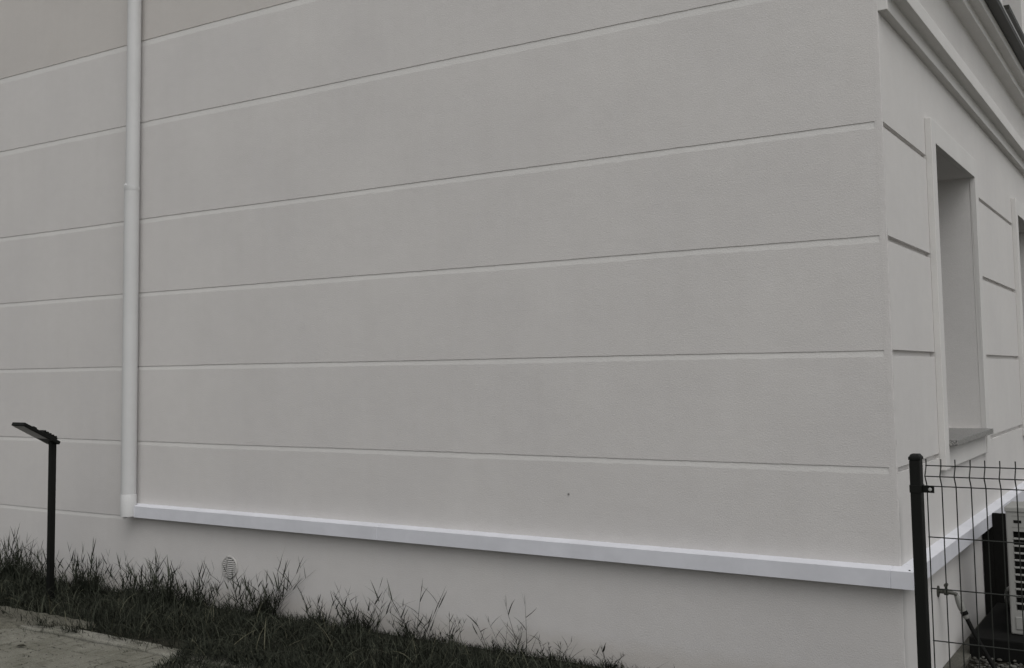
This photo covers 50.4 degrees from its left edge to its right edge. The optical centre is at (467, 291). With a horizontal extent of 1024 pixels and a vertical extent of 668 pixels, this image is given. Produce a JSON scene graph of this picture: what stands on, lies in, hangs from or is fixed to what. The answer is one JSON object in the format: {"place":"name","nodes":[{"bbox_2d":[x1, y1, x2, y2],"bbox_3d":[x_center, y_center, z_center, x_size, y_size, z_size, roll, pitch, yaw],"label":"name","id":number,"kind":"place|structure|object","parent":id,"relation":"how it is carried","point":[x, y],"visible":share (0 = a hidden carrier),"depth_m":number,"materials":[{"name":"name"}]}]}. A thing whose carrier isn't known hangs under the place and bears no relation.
{"place":"outdoors","nodes":[
{"label":"outdoors","id":0,"kind":"place"},
{"bbox_2d":[0,606,94,628],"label":"sand","id":1,"kind":"structure","parent":0,"point":[6,624],"depth_m":7.12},
{"bbox_2d":[0,628,215,667],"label":"path","id":2,"kind":"structure","parent":0,"point":[97,655],"depth_m":6.34,"materials":[{"name":"concrete"}]},
{"bbox_2d":[0,629,168,667],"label":"grit","id":3,"kind":"object","parent":2,"relation":"on","point":[59,648],"visible":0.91,"depth_m":6.47,"materials":[{"name":"grey gravel"}]},
{"bbox_2d":[0,565,674,667],"bbox_3d":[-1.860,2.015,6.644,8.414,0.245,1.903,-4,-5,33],"label":"grass","id":4,"kind":"structure","parent":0,"point":[140,612],"depth_m":6.53,"materials":[{"name":"green plant"}]},
{"bbox_2d":[0,526,41,579],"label":"weed tuft","id":5,"kind":"object","parent":4,"relation":"on","point":[10,556],"visible":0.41,"depth_m":8.64,"materials":[{"name":"green plant"}]},
{"bbox_2d":[0,541,46,585],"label":"weed tuft","id":6,"kind":"object","parent":4,"relation":"on","point":[4,572],"visible":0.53,"depth_m":8.49,"materials":[{"name":"green plant"}]},
{"bbox_2d":[12,422,60,600],"bbox_3d":[-3.113,1.612,7.818,0.147,1.348,0.308,-4,-5,33],"label":"bollard lamp","id":7,"kind":"object","parent":4,"relation":"on","point":[50,440],"visible":0.98,"depth_m":7.89,"materials":[{"name":"black metal"}]},
{"bbox_2d":[0,544,73,590],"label":"weed tuft","id":8,"kind":"object","parent":4,"relation":"on","point":[26,579],"visible":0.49,"depth_m":8.24,"materials":[{"name":"green plant"}]},
{"bbox_2d":[22,568,66,598],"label":"weed tuft","id":9,"kind":"object","parent":4,"relation":"on","point":[38,587],"visible":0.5,"depth_m":7.97,"materials":[{"name":"green plant"}]},
{"bbox_2d":[55,539,115,595],"bbox_3d":[-2.876,2.045,8.146,0.552,0.431,0.518,0,-4,-12],"label":"weed tuft","id":10,"kind":"object","parent":4,"relation":"on","point":[79,582],"visible":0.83,"depth_m":8.10,"materials":[{"name":"green plant"}]},
{"bbox_2d":[102,551,163,601],"bbox_3d":[-2.415,2.045,7.838,0.546,0.371,0.372,-4,-5,33],"label":"weed tuft","id":11,"kind":"object","parent":4,"relation":"on","point":[128,590],"visible":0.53,"depth_m":7.85,"materials":[{"name":"green plant"}]},
{"bbox_2d":[130,549,185,609],"bbox_3d":[-2.149,2.012,7.651,0.495,0.402,0.393,-4,-5,33],"label":"weed tuft","id":12,"kind":"object","parent":4,"relation":"on","point":[166,590],"visible":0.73,"depth_m":7.60,"materials":[{"name":"green plant"}]},
{"bbox_2d":[157,560,225,609],"bbox_3d":[-1.929,2.014,7.551,0.709,0.379,0.316,-4,-5,33],"label":"weed tuft","id":13,"kind":"object","parent":4,"relation":"on","point":[195,598],"visible":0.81,"depth_m":7.53,"materials":[{"name":"green plant"}]},
{"bbox_2d":[208,574,249,615],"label":"weed tuft","id":14,"kind":"object","parent":4,"relation":"on","point":[241,609],"visible":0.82,"depth_m":7.35,"materials":[{"name":"green plant"}]},
{"bbox_2d":[223,555,312,620],"bbox_3d":[-1.404,1.924,7.188,0.794,0.490,0.348,-4,-5,33],"label":"weed tuft","id":15,"kind":"object","parent":4,"relation":"on","point":[266,605],"visible":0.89,"depth_m":7.21,"materials":[{"name":"green plant"}]},
{"bbox_2d":[296,585,338,627],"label":"weed tuft","id":16,"kind":"object","parent":4,"relation":"on","point":[318,611],"visible":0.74,"depth_m":6.97,"materials":[{"name":"green plant"}]},
{"bbox_2d":[333,577,397,635],"bbox_3d":[-0.648,1.946,6.762,0.597,0.364,0.216,-4,-5,33],"label":"weed tuft","id":17,"kind":"object","parent":4,"relation":"on","point":[363,621],"visible":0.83,"depth_m":6.79,"materials":[{"name":"green plant"}]},
{"bbox_2d":[378,580,444,641],"bbox_3d":[-0.343,1.917,6.569,0.512,0.383,0.192,-4,-5,33],"label":"weed tuft","id":18,"kind":"object","parent":4,"relation":"on","point":[407,631],"visible":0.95,"depth_m":6.60,"materials":[{"name":"green plant"}]},
{"bbox_2d":[418,613,465,644],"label":"weed tuft","id":19,"kind":"object","parent":4,"relation":"on","point":[446,636],"visible":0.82,"depth_m":6.46,"materials":[{"name":"green plant"}]},
{"bbox_2d":[467,615,524,653],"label":"weed tuft","id":20,"kind":"object","parent":4,"relation":"on","point":[496,646],"visible":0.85,"depth_m":6.26,"materials":[{"name":"green plant"}]},
{"bbox_2d":[501,591,537,654],"bbox_3d":[0.285,1.889,6.176,0.249,0.365,0.152,-2,-5,21],"label":"weed tuft","id":21,"kind":"object","parent":4,"relation":"on","point":[525,629],"visible":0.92,"depth_m":6.19,"materials":[{"name":"green plant"}]},
{"bbox_2d":[527,634,572,663],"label":"weed tuft","id":22,"kind":"object","parent":4,"relation":"on","point":[549,650],"visible":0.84,"depth_m":6.09,"materials":[{"name":"green plant"}]},
{"bbox_2d":[591,642,624,667],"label":"weed tuft","id":23,"kind":"object","parent":4,"relation":"on","point":[611,664],"visible":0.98,"depth_m":5.90,"materials":[{"name":"green plant"}]},
{"bbox_2d":[965,656,1023,667],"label":"gravel bed","id":24,"kind":"object","parent":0,"point":[982,664],"depth_m":5.96,"materials":[{"name":"grey gravel"}]},
{"bbox_2d":[908,453,1023,667],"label":"fence","id":25,"kind":"object","parent":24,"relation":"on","point":[918,488],"visible":1,"depth_m":4.27,"materials":[{"name":"metal"}]},
{"bbox_2d":[982,513,1009,614],"bbox_3d":[3.997,1.733,6.678,1.496,0.660,0.070,-4,-5,33],"label":"screen panel","id":26,"kind":"object","parent":24,"relation":"on","point":[997,565],"visible":0.52,"depth_m":7.02,"materials":[{"name":"black metal"}]},
{"bbox_2d":[969,603,1023,664],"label":"mounting base","id":27,"kind":"object","parent":24,"relation":"on","point":[1016,641],"visible":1,"depth_m":6.07,"materials":[{"name":"black plastic"}]},
{"bbox_2d":[1004,501,1023,634],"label":"air conditioner","id":28,"kind":"object","parent":27,"relation":"on","point":[1010,509],"visible":0.96,"depth_m":6.13,"materials":[{"name":"beige metal"}]},
{"bbox_2d":[1004,586,1009,606],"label":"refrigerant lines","id":29,"kind":"object","parent":28,"relation":"attached to","point":[1008,602],"visible":0.19,"depth_m":6.61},
{"label":"ground","id":30,"kind":"structure","parent":0,"visible":0},
{"bbox_2d":[20,625,271,667],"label":"kerb","id":31,"kind":"structure","parent":30,"relation":"on","point":[151,649],"depth_m":6.59,"materials":[{"name":"concrete"}]},
{"bbox_2d":[0,0,1023,667],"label":"building","id":32,"kind":"structure","parent":30,"relation":"on","point":[706,316],"depth_m":6.57,"materials":[{"name":"paint"}]},
{"bbox_2d":[120,0,141,517],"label":"downpipe","id":33,"kind":"object","parent":32,"relation":"attached to","point":[128,498],"visible":1,"depth_m":8.18,"materials":[{"name":"white metal"}]},
{"bbox_2d":[221,556,237,577],"bbox_3d":[-1.657,1.917,7.564,0.156,0.156,0.010,-4,-5,33],"label":"vent grille","id":34,"kind":"object","parent":32,"relation":"attached to","point":[231,562],"visible":0.94,"depth_m":7.56,"materials":[{"name":"plastic"}]},
{"bbox_2d":[882,117,992,470],"bbox_3d":[2.944,0.053,6.866,0.438,1.993,1.613,-4,-5,33],"label":"window","id":35,"kind":"structure","parent":32,"relation":"in","point":[960,445],"depth_m":6.38,"materials":[{"name":"paint"}]},
{"bbox_2d":[937,583,957,596],"bbox_3d":[2.562,1.595,5.796,0.100,0.077,0.060,-4,-5,33],"label":"garden tap","id":36,"kind":"object","parent":32,"relation":"attached to","point":[948,592],"visible":0.76,"depth_m":5.79,"materials":[{"name":"metal"}]},
{"bbox_2d":[954,595,996,667],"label":"garden hose","id":37,"kind":"object","parent":36,"relation":"hanging from","point":[970,626],"visible":0.94,"depth_m":5.73,"materials":[{"name":"black rubber"}]},
{"bbox_2d":[1003,5,1023,44],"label":"gutter","id":38,"kind":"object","parent":32,"relation":"in","point":[1008,9],"depth_m":9.75,"materials":[{"name":"plastic"}]},
{"bbox_2d":[1011,198,1023,435],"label":"window","id":39,"kind":"structure","parent":32,"relation":"in","point":[1017,209],"depth_m":9.11,"materials":[{"name":"paint"}]},
{"bbox_2d":[943,615,986,667],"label":"concrete apron","id":40,"kind":"object","parent":30,"relation":"on","point":[956,659],"depth_m":6.03,"materials":[{"name":"grey concrete"}]}
]}

